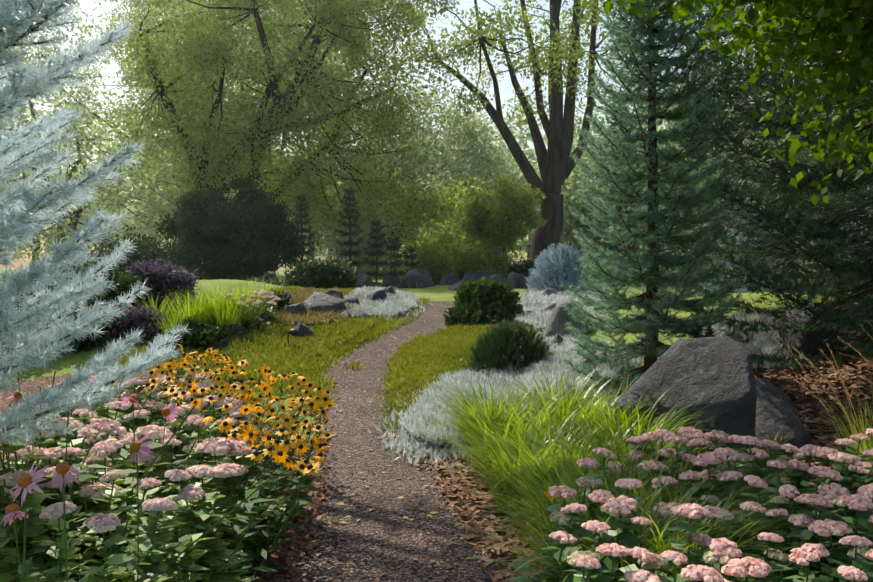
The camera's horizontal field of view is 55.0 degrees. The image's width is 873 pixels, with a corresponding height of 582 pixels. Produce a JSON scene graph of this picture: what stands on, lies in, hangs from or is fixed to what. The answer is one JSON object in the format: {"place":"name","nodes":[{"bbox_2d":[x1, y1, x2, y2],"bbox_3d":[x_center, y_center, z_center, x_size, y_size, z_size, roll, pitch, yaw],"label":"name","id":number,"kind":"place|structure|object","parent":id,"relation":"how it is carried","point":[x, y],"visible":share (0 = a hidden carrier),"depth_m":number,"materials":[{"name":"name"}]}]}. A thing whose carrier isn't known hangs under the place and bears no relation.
{"place":"outdoors","nodes":[
{"label":"outdoors","id":0,"kind":"place"},
{"bbox_2d":[0,372,293,565],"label":"mulch ground","id":1,"kind":"structure","parent":0,"point":[33,385],"depth_m":9.75,"materials":[{"name":"soil"}]},
{"bbox_2d":[0,486,48,565],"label":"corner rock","id":2,"kind":"object","parent":1,"relation":"on","point":[3,512],"depth_m":3.72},
{"bbox_2d":[0,371,60,470],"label":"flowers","id":3,"kind":"object","parent":1,"relation":"on","point":[38,438],"visible":0.04,"depth_m":4.12,"materials":[{"name":"green"}]},
{"bbox_2d":[0,391,179,581],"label":"coneflowers","id":4,"kind":"object","parent":1,"relation":"on","point":[24,481],"visible":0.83,"depth_m":2.62,"materials":[{"name":"plant"}]},
{"bbox_2d":[0,387,197,562],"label":"echinacea clump stems","id":5,"kind":"object","parent":1,"relation":"on","point":[5,490],"visible":0.4,"depth_m":3.65,"materials":[{"name":"green"}]},
{"bbox_2d":[19,377,247,542],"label":"sedum stems","id":6,"kind":"object","parent":1,"relation":"on","point":[91,459],"visible":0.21,"depth_m":4.58,"materials":[{"name":"pink"}]},
{"bbox_2d":[2,458,280,581],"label":"echinacea clump stems","id":7,"kind":"object","parent":1,"relation":"on","point":[178,548],"visible":0.46,"depth_m":3.55,"materials":[{"name":"green"}]},
{"bbox_2d":[0,371,286,581],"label":"sedum flowers","id":8,"kind":"object","parent":1,"relation":"on","point":[185,510],"visible":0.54,"depth_m":3.87,"materials":[{"name":"plant"}]},
{"bbox_2d":[0,433,326,581],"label":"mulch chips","id":9,"kind":"object","parent":1,"relation":"on","point":[317,501],"visible":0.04,"depth_m":4.84,"materials":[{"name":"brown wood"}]},
{"bbox_2d":[113,344,335,581],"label":"rudbeckia flower stems","id":10,"kind":"object","parent":1,"relation":"on","point":[279,447],"visible":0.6,"depth_m":5.04,"materials":[{"name":"plant"}]},
{"bbox_2d":[93,0,444,279],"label":"tree","id":11,"kind":"object","parent":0,"point":[260,134],"depth_m":34.03,"materials":[{"name":"plant"}]},
{"bbox_2d":[354,301,416,317],"bbox_3d":[-1.070,0.202,16.738,1.361,0.422,5.822,0,2,1],"label":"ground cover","id":12,"kind":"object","parent":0,"point":[403,312],"depth_m":15.09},
{"bbox_2d":[343,295,359,304],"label":"slope rock","id":13,"kind":"object","parent":12,"relation":"on","point":[350,299],"depth_m":14.95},
{"bbox_2d":[367,290,386,300],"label":"rock","id":14,"kind":"object","parent":12,"relation":"on","point":[378,294],"depth_m":16.18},
{"bbox_2d":[340,285,416,316],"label":"silver cover tufts","id":15,"kind":"object","parent":12,"relation":"on","point":[388,306],"depth_m":15.67,"materials":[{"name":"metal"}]},
{"bbox_2d":[351,295,432,322],"bbox_3d":[-1.143,0.246,16.747,2.196,0.553,6.419,0,2,1],"label":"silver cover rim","id":16,"kind":"object","parent":12,"relation":"on","point":[416,312],"depth_m":15.43,"materials":[{"name":"plant"}]},
{"bbox_2d":[293,301,497,581],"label":"gravel path","id":17,"kind":"structure","parent":0,"point":[385,524],"depth_m":5.58,"materials":[{"name":"gravel"}]},
{"bbox_2d":[259,408,334,581],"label":"path edge chips","id":18,"kind":"object","parent":17,"relation":"on","point":[304,533],"visible":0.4,"depth_m":5.05,"materials":[{"name":"brown wood"}]},
{"bbox_2d":[261,300,430,581],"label":"path edge left stones","id":19,"kind":"object","parent":17,"relation":"on","point":[309,551],"visible":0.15,"depth_m":5.27,"materials":[{"name":"stone"}]},
{"bbox_2d":[344,359,366,369],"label":"path weed","id":20,"kind":"object","parent":17,"relation":"on","point":[355,365],"depth_m":10.89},
{"bbox_2d":[288,301,486,581],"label":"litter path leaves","id":21,"kind":"object","parent":17,"relation":"on","point":[376,579],"visible":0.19,"depth_m":5.44,"materials":[{"name":"brown plant"}]},
{"bbox_2d":[382,363,518,581],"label":"path edge stones","id":22,"kind":"object","parent":17,"relation":"on","point":[492,567],"visible":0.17,"depth_m":5.20,"materials":[{"name":"stone"}]},
{"bbox_2d":[374,323,541,434],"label":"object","id":23,"kind":"object","parent":17,"relation":"on","point":[389,404],"depth_m":9.44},
{"bbox_2d":[380,322,457,419],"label":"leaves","id":24,"kind":"object","parent":23,"relation":"on","point":[397,361],"visible":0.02,"depth_m":10.42,"materials":[{"name":"plant"}]},
{"bbox_2d":[411,448,519,581],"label":"path edge chips","id":25,"kind":"object","parent":17,"relation":"on","point":[481,550],"visible":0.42,"depth_m":4.94,"materials":[{"name":"brown wood"}]},
{"bbox_2d":[367,335,643,467],"bbox_3d":[0.798,0.976,8.976,2.764,0.709,4.919,1,2,39],"label":"silvery ground cover","id":26,"kind":"object","parent":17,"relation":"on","point":[400,441],"visible":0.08,"depth_m":7.14,"materials":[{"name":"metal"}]},
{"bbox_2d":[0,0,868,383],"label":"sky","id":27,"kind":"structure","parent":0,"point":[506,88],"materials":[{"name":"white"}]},
{"bbox_2d":[0,268,872,498],"bbox_3d":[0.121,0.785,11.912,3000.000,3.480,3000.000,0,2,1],"label":"lawn","id":28,"kind":"structure","parent":0,"point":[62,365],"depth_m":11.53,"materials":[{"name":"plant"}]},
{"bbox_2d":[0,272,118,353],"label":"green shrub stems","id":29,"kind":"object","parent":28,"relation":"on","point":[85,343],"depth_m":11.38,"materials":[{"name":"green plant"}]},
{"bbox_2d":[0,0,191,450],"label":"spruce tree","id":30,"kind":"object","parent":28,"relation":"on","point":[49,332],"visible":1,"depth_m":3.46,"materials":[{"name":"plant"}]},
{"bbox_2d":[62,256,159,335],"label":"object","id":31,"kind":"object","parent":28,"relation":"on","point":[122,282],"depth_m":12.51,"materials":[{"name":"green plant"}]},
{"bbox_2d":[0,0,263,262],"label":"tree","id":32,"kind":"object","parent":28,"relation":"on","point":[78,211],"depth_m":58.21,"materials":[{"name":"plant"}]},
{"bbox_2d":[66,224,201,278],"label":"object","id":33,"kind":"object","parent":28,"relation":"on","point":[147,253],"depth_m":29.56,"materials":[{"name":"green plant"}]},
{"bbox_2d":[105,304,170,345],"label":"shrub stems","id":34,"kind":"object","parent":28,"relation":"on","point":[134,320],"depth_m":11.87,"materials":[{"name":"purple plant"}]},
{"bbox_2d":[122,258,199,314],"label":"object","id":35,"kind":"object","parent":28,"relation":"on","point":[163,275],"depth_m":13.34,"materials":[{"name":"purple plant"}]},
{"bbox_2d":[135,293,242,336],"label":"slope grass","id":36,"kind":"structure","parent":28,"relation":"on","point":[173,323],"depth_m":12.18,"materials":[{"name":"plant"}]},
{"bbox_2d":[168,314,232,351],"bbox_3d":[-3.321,0.673,11.697,0.889,0.711,0.923,1,2,25],"label":"shrub","id":37,"kind":"object","parent":28,"relation":"on","point":[205,334],"depth_m":11.49,"materials":[{"name":"green plant"}]},
{"bbox_2d":[157,272,282,332],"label":"grass","id":38,"kind":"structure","parent":28,"relation":"on","point":[205,310],"depth_m":12.23,"materials":[{"name":"plant"}]},
{"bbox_2d":[153,174,306,281],"bbox_3d":[-6.513,-1.759,27.046,4.718,3.895,4.071,0,2,1],"label":"bush","id":39,"kind":"object","parent":28,"relation":"on","point":[257,244],"depth_m":26.20,"materials":[{"name":"plant"}]},
{"bbox_2d":[225,320,245,335],"bbox_3d":[-2.946,0.552,12.250,0.300,0.270,0.384,0,2,-10],"label":"slope rock","id":40,"kind":"object","parent":28,"relation":"on","point":[236,328],"depth_m":12.10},
{"bbox_2d":[111,0,369,187],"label":"tree","id":41,"kind":"object","parent":28,"relation":"on","point":[220,43],"depth_m":72.65,"materials":[{"name":"green plant"}]},
{"bbox_2d":[119,315,380,387],"bbox_3d":[-2.233,0.494,14.139,2.845,1.021,8.860,0,2,8],"label":"green mound cover","id":42,"kind":"object","parent":28,"relation":"on","point":[246,378],"depth_m":11.28,"materials":[{"name":"plant"}]},
{"bbox_2d":[224,289,282,333],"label":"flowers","id":43,"kind":"object","parent":42,"relation":"on","point":[263,312],"depth_m":12.52,"materials":[{"name":"pink"}]},
{"bbox_2d":[118,285,406,386],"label":"green leaves","id":44,"kind":"object","parent":42,"relation":"on","point":[293,346],"depth_m":11.56,"materials":[{"name":"plant"}]},
{"bbox_2d":[80,285,427,401],"bbox_3d":[-2.188,0.513,14.144,3.618,1.194,9.675,0,2,9],"label":"green ground cover","id":45,"kind":"object","parent":28,"relation":"on","point":[324,362],"depth_m":11.05,"materials":[{"name":"plant"}]},
{"bbox_2d":[292,297,432,411],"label":"path edge leaves","id":46,"kind":"object","parent":45,"relation":"on","point":[368,335],"depth_m":11.99,"materials":[{"name":"plant"}]},
{"bbox_2d":[72,0,450,276],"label":"tree","id":47,"kind":"object","parent":28,"relation":"on","point":[150,183],"depth_m":58.38,"materials":[{"name":"plant"}]},
{"bbox_2d":[257,273,280,285],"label":"shrub","id":48,"kind":"object","parent":28,"relation":"on","point":[270,280],"depth_m":29.99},
{"bbox_2d":[268,289,293,309],"bbox_3d":[-2.793,0.233,14.058,0.826,0.576,0.865,-1,2,-41],"label":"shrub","id":49,"kind":"object","parent":28,"relation":"on","point":[283,301],"depth_m":13.91,"materials":[{"name":"green plant"}]},
{"bbox_2d":[284,303,306,314],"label":"slope rock","id":50,"kind":"object","parent":28,"relation":"on","point":[298,307],"depth_m":13.62,"materials":[{"name":"stone"}]},
{"bbox_2d":[279,194,321,283],"bbox_3d":[-5.457,-1.951,34.000,1.898,4.040,1.895,1,2,43],"label":"conifer tree","id":51,"kind":"object","parent":28,"relation":"on","point":[305,215],"depth_m":33.85,"materials":[{"name":"green plant"}]},
{"bbox_2d":[292,323,314,336],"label":"rock","id":52,"kind":"object","parent":28,"relation":"on","point":[303,329],"depth_m":12.39,"materials":[{"name":"stone"}]},
{"bbox_2d":[272,298,338,323],"bbox_3d":[-2.179,0.225,14.997,1.625,0.490,3.959,0,2,1],"label":"dry ground cover","id":53,"kind":"object","parent":28,"relation":"on","point":[291,322],"depth_m":13.34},
{"bbox_2d":[264,286,365,323],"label":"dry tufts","id":54,"kind":"object","parent":53,"relation":"on","point":[308,316],"depth_m":13.75,"materials":[{"name":"plant"}]},
{"bbox_2d":[281,257,358,288],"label":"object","id":55,"kind":"object","parent":28,"relation":"on","point":[333,277],"depth_m":18.44,"materials":[{"name":"green plant"}]},
{"bbox_2d":[303,291,345,312],"bbox_3d":[-1.905,0.244,14.148,0.791,0.483,0.625,0,2,-17],"label":"rock","id":56,"kind":"object","parent":28,"relation":"on","point":[313,301],"depth_m":14.02,"materials":[{"name":"stone"}]},
{"bbox_2d":[325,289,343,298],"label":"slope rock","id":57,"kind":"object","parent":28,"relation":"on","point":[337,293],"depth_m":15.47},
{"bbox_2d":[328,185,374,284],"bbox_3d":[-3.150,-1.826,29.879,2.051,3.952,1.857,0,2,-18],"label":"conifer tree","id":58,"kind":"object","parent":28,"relation":"on","point":[350,243],"depth_m":29.79,"materials":[{"name":"plant"}]},
{"bbox_2d":[355,273,374,287],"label":"rock","id":59,"kind":"object","parent":28,"relation":"on","point":[362,280],"depth_m":25.84,"materials":[{"name":"stone"}]},
{"bbox_2d":[359,218,393,283],"bbox_3d":[-2.291,-1.354,30.924,1.500,2.865,1.555,0,2,1],"label":"conifer tree","id":60,"kind":"object","parent":28,"relation":"on","point":[377,228],"depth_m":30.80,"materials":[{"name":"green plant"}]},
{"bbox_2d":[382,274,399,286],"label":"rock","id":61,"kind":"object","parent":28,"relation":"on","point":[394,280],"depth_m":28.75,"materials":[{"name":"stone"}]},
{"bbox_2d":[376,236,408,286],"bbox_3d":[-1.477,-0.899,28.849,1.449,2.014,1.400,0,2,1],"label":"conifer tree","id":62,"kind":"object","parent":28,"relation":"on","point":[392,263],"depth_m":28.80,"materials":[{"name":"green plant"}]},
{"bbox_2d":[398,246,419,275],"bbox_3d":[-0.971,-0.880,31.906,1.179,1.791,1.188,0,2,1],"label":"conifer tree","id":63,"kind":"object","parent":28,"relation":"on","point":[411,256],"depth_m":31.80,"materials":[{"name":"plant"}]},
{"bbox_2d":[397,271,423,287],"bbox_3d":[-0.796,-0.305,24.907,0.868,0.599,0.694,0,2,1],"label":"rock","id":64,"kind":"object","parent":28,"relation":"on","point":[415,280],"depth_m":24.63,"materials":[{"name":"stone"}]},
{"bbox_2d":[284,81,540,277],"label":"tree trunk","id":65,"kind":"object","parent":28,"relation":"on","point":[470,140],"depth_m":54.73,"materials":[{"name":"plant"}]},
{"bbox_2d":[400,268,434,287],"bbox_3d":[-0.591,-0.380,26.902,1.219,0.755,0.975,0,2,1],"label":"rock","id":66,"kind":"object","parent":28,"relation":"on","point":[428,281],"depth_m":26.73,"materials":[{"name":"stone"}]},
{"bbox_2d":[399,243,459,284],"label":"shrub stems","id":67,"kind":"object","parent":28,"relation":"on","point":[439,272],"depth_m":32.30,"materials":[{"name":"green plant"}]},
{"bbox_2d":[0,83,872,273],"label":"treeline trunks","id":68,"kind":"object","parent":28,"relation":"on","point":[530,152],"depth_m":105.18,"materials":[{"name":"plant"}]},
{"bbox_2d":[400,323,489,414],"bbox_3d":[0.528,0.818,11.673,1.890,0.600,7.695,0,2,1],"label":"green mound cover","id":69,"kind":"object","parent":28,"relation":"on","point":[433,363],"visible":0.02,"depth_m":10.85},
{"bbox_2d":[397,321,529,416],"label":"green cover leaves","id":70,"kind":"object","parent":69,"relation":"on","point":[462,343],"visible":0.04,"depth_m":11.07,"materials":[{"name":"plant"}]},
{"bbox_2d":[438,273,457,284],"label":"rock","id":71,"kind":"object","parent":28,"relation":"on","point":[450,279],"depth_m":29.70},
{"bbox_2d":[447,278,464,290],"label":"rock","id":72,"kind":"object","parent":28,"relation":"on","point":[459,284],"depth_m":23.80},
{"bbox_2d":[470,271,490,281],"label":"rock","id":73,"kind":"object","parent":28,"relation":"on","point":[476,276],"depth_m":26.70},
{"bbox_2d":[451,237,512,281],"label":"shrub stems","id":74,"kind":"object","parent":28,"relation":"on","point":[471,259],"depth_m":33.48,"materials":[{"name":"green plant"}]},
{"bbox_2d":[442,276,532,327],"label":"round shrub stems","id":75,"kind":"object","parent":28,"relation":"on","point":[493,301],"depth_m":14.27,"materials":[{"name":"green plant"}]},
{"bbox_2d":[490,274,504,281],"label":"rock","id":76,"kind":"object","parent":28,"relation":"on","point":[497,277],"depth_m":29.64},
{"bbox_2d":[504,272,528,288],"bbox_3d":[2.446,-0.276,25.866,0.748,0.623,0.787,-1,2,-36],"label":"rock","id":77,"kind":"object","parent":28,"relation":"on","point":[512,278],"depth_m":25.59,"materials":[{"name":"stone"}]},
{"bbox_2d":[388,0,661,274],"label":"tree","id":78,"kind":"object","parent":28,"relation":"on","point":[564,121],"depth_m":37.48,"materials":[{"name":"plant"}]},
{"bbox_2d":[505,258,551,279],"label":"shrub stems","id":79,"kind":"object","parent":28,"relation":"on","point":[513,267],"depth_m":34.34,"materials":[{"name":"green plant"}]},
{"bbox_2d":[492,291,613,331],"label":"ground cover plants","id":80,"kind":"object","parent":28,"relation":"on","point":[600,313],"depth_m":13.00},
{"bbox_2d":[524,242,594,292],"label":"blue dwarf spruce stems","id":81,"kind":"object","parent":28,"relation":"on","point":[550,258],"depth_m":20.38,"materials":[{"name":"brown plant"}]},
{"bbox_2d":[545,298,588,337],"bbox_3d":[1.881,0.422,11.951,0.700,0.629,0.635,0,2,1],"label":"mound rock","id":82,"kind":"object","parent":28,"relation":"on","point":[556,320],"depth_m":11.74,"materials":[{"name":"stone"}]},
{"bbox_2d":[573,85,647,285],"bbox_3d":[6.592,-3.492,29.575,3.955,7.688,3.303,-1,2,-42],"label":"conifer tree","id":83,"kind":"object","parent":28,"relation":"on","point":[614,247],"depth_m":29.51,"materials":[{"name":"plant"}]},
{"bbox_2d":[518,120,722,278],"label":"tree","id":84,"kind":"object","parent":28,"relation":"on","point":[569,197],"depth_m":51.96,"materials":[{"name":"green plant"}]},
{"bbox_2d":[559,0,743,389],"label":"fir tree","id":85,"kind":"object","parent":28,"relation":"on","point":[654,158],"visible":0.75,"depth_m":8.40,"materials":[{"name":"plant"}]},
{"bbox_2d":[604,336,756,467],"bbox_3d":[1.847,0.862,6.508,1.186,1.012,0.830,0,2,1],"label":"boulder","id":86,"kind":"object","parent":28,"relation":"on","point":[719,371],"visible":0.56,"depth_m":6.34,"materials":[{"name":"stone"}]},
{"bbox_2d":[635,2,782,295],"bbox_3d":[7.170,-4.170,21.581,4.251,9.636,4.749,0,2,1],"label":"conifer tree","id":87,"kind":"object","parent":28,"relation":"on","point":[721,34],"depth_m":21.30,"materials":[{"name":"plant"}]},
{"bbox_2d":[578,0,872,205],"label":"tree","id":88,"kind":"object","parent":28,"relation":"on","point":[840,27],"visible":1,"depth_m":4.42,"materials":[{"name":"plant"}]},
{"bbox_2d":[624,63,868,277],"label":"tree","id":89,"kind":"object","parent":28,"relation":"on","point":[774,143],"depth_m":53.72,"materials":[{"name":"green plant"}]},
{"bbox_2d":[703,205,796,293],"bbox_3d":[6.984,-0.682,18.689,2.356,2.559,2.203,0,2,1],"label":"spruce tree","id":90,"kind":"object","parent":28,"relation":"on","point":[742,290],"depth_m":18.54,"materials":[{"name":"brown plant"}]},
{"bbox_2d":[634,2,872,375],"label":"spruce tree","id":91,"kind":"object","parent":28,"relation":"on","point":[857,229],"visible":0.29,"depth_m":8.75,"materials":[{"name":"plant"}]},
{"bbox_2d":[664,0,872,267],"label":"tree","id":92,"kind":"object","parent":28,"relation":"on","point":[799,261],"depth_m":53.93,"materials":[{"name":"green plant"}]},
{"bbox_2d":[670,4,872,297],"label":"spruce tree","id":93,"kind":"object","parent":28,"relation":"on","point":[785,150],"depth_m":14.58,"materials":[{"name":"plant"}]},
{"bbox_2d":[768,61,872,287],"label":"conifer tree","id":94,"kind":"object","parent":28,"relation":"on","point":[814,163],"depth_m":23.43,"materials":[{"name":"green plant"}]},
{"bbox_2d":[364,168,536,278],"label":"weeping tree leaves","id":95,"kind":"object","parent":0,"point":[441,208],"depth_m":35.90,"materials":[{"name":"plant"}]},
{"bbox_2d":[456,173,547,257],"bbox_3d":[2.737,-2.464,34.802,3.864,4.851,3.434,0,2,1],"label":"shrub","id":96,"kind":"object","parent":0,"point":[508,193],"depth_m":34.16,"materials":[{"name":"plant"}]},
{"bbox_2d":[403,362,628,444],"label":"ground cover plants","id":97,"kind":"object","parent":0,"point":[425,442],"depth_m":7.02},
{"bbox_2d":[463,317,553,375],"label":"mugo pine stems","id":98,"kind":"object","parent":97,"relation":"on","point":[495,344],"depth_m":9.66,"materials":[{"name":"plant"}]},
{"bbox_2d":[399,332,625,445],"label":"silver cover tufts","id":99,"kind":"object","parent":97,"relation":"on","point":[552,366],"visible":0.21,"depth_m":8.76,"materials":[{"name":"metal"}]},
{"bbox_2d":[551,334,564,345],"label":"mound rock","id":100,"kind":"object","parent":97,"relation":"on","point":[558,338],"depth_m":10.46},
{"bbox_2d":[518,287,604,327],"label":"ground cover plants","id":101,"kind":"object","parent":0,"point":[538,326],"depth_m":13.57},
{"bbox_2d":[539,303,556,311],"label":"mound rock","id":102,"kind":"object","parent":101,"relation":"on","point":[552,305],"depth_m":14.90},
{"bbox_2d":[541,288,557,296],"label":"rock","id":103,"kind":"object","parent":101,"relation":"on","point":[548,291],"depth_m":18.98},
{"bbox_2d":[514,284,603,325],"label":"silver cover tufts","id":104,"kind":"object","parent":101,"relation":"on","point":[536,299],"depth_m":16.34,"materials":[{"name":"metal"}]},
{"bbox_2d":[431,306,872,578],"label":"mulch ground","id":105,"kind":"structure","parent":0,"point":[823,429],"depth_m":7.35,"materials":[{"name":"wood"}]},
{"bbox_2d":[415,364,833,581],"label":"hakone grass","id":106,"kind":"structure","parent":105,"relation":"on","point":[526,454],"depth_m":5.43,"materials":[{"name":"plant"}]},
{"bbox_2d":[427,302,872,581],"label":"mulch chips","id":107,"kind":"object","parent":105,"relation":"on","point":[801,397],"visible":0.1,"depth_m":6.73,"materials":[{"name":"brown wood"}]},
{"bbox_2d":[565,431,791,464],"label":"rock base tufts","id":108,"kind":"object","parent":105,"relation":"on","point":[759,447],"visible":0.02,"depth_m":6.26,"materials":[{"name":"green plant"}]},
{"bbox_2d":[508,427,872,581],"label":"sedum flowers","id":109,"kind":"object","parent":105,"relation":"on","point":[819,519],"visible":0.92,"depth_m":3.76,"materials":[{"name":"plant"}]},
{"bbox_2d":[736,330,748,343],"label":"rock","id":110,"kind":"object","parent":105,"relation":"on","point":[744,338],"depth_m":9.32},
{"bbox_2d":[687,309,816,370],"bbox_3d":[3.520,0.538,9.521,1.683,0.622,2.089,0,2,1],"label":"silver cover rim","id":111,"kind":"object","parent":105,"relation":"on","point":[784,351],"visible":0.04,"depth_m":8.87,"materials":[{"name":"plant"}]},
{"bbox_2d":[755,377,811,457],"bbox_3d":[2.711,0.999,6.706,0.442,0.549,0.707,0,2,1],"label":"rock slab","id":112,"kind":"object","parent":105,"relation":"on","point":[776,413],"visible":0.48,"depth_m":6.62,"materials":[{"name":"stone"}]},
{"bbox_2d":[777,305,839,353],"bbox_3d":[4.068,0.396,9.195,0.708,0.580,0.695,-1,2,-25],"label":"rock","id":113,"kind":"object","parent":105,"relation":"on","point":[807,342],"depth_m":8.91,"materials":[{"name":"stone"}]},
{"bbox_2d":[773,325,872,462],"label":"dry grass","id":114,"kind":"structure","parent":105,"relation":"on","point":[840,403],"depth_m":5.63,"materials":[{"name":"plant"}]},
{"bbox_2d":[750,307,872,415],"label":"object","id":115,"kind":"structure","parent":114,"relation":"attached to","point":[806,358],"depth_m":5.83,"materials":[{"name":"plant"}]},
{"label":"silver ground cover","id":116,"kind":"object","parent":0,"visible":0},
{"bbox_2d":[711,310,782,356],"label":"silver cover tufts","id":117,"kind":"object","parent":116,"relation":"on","point":[767,343],"depth_m":9.32,"materials":[{"name":"plant"}]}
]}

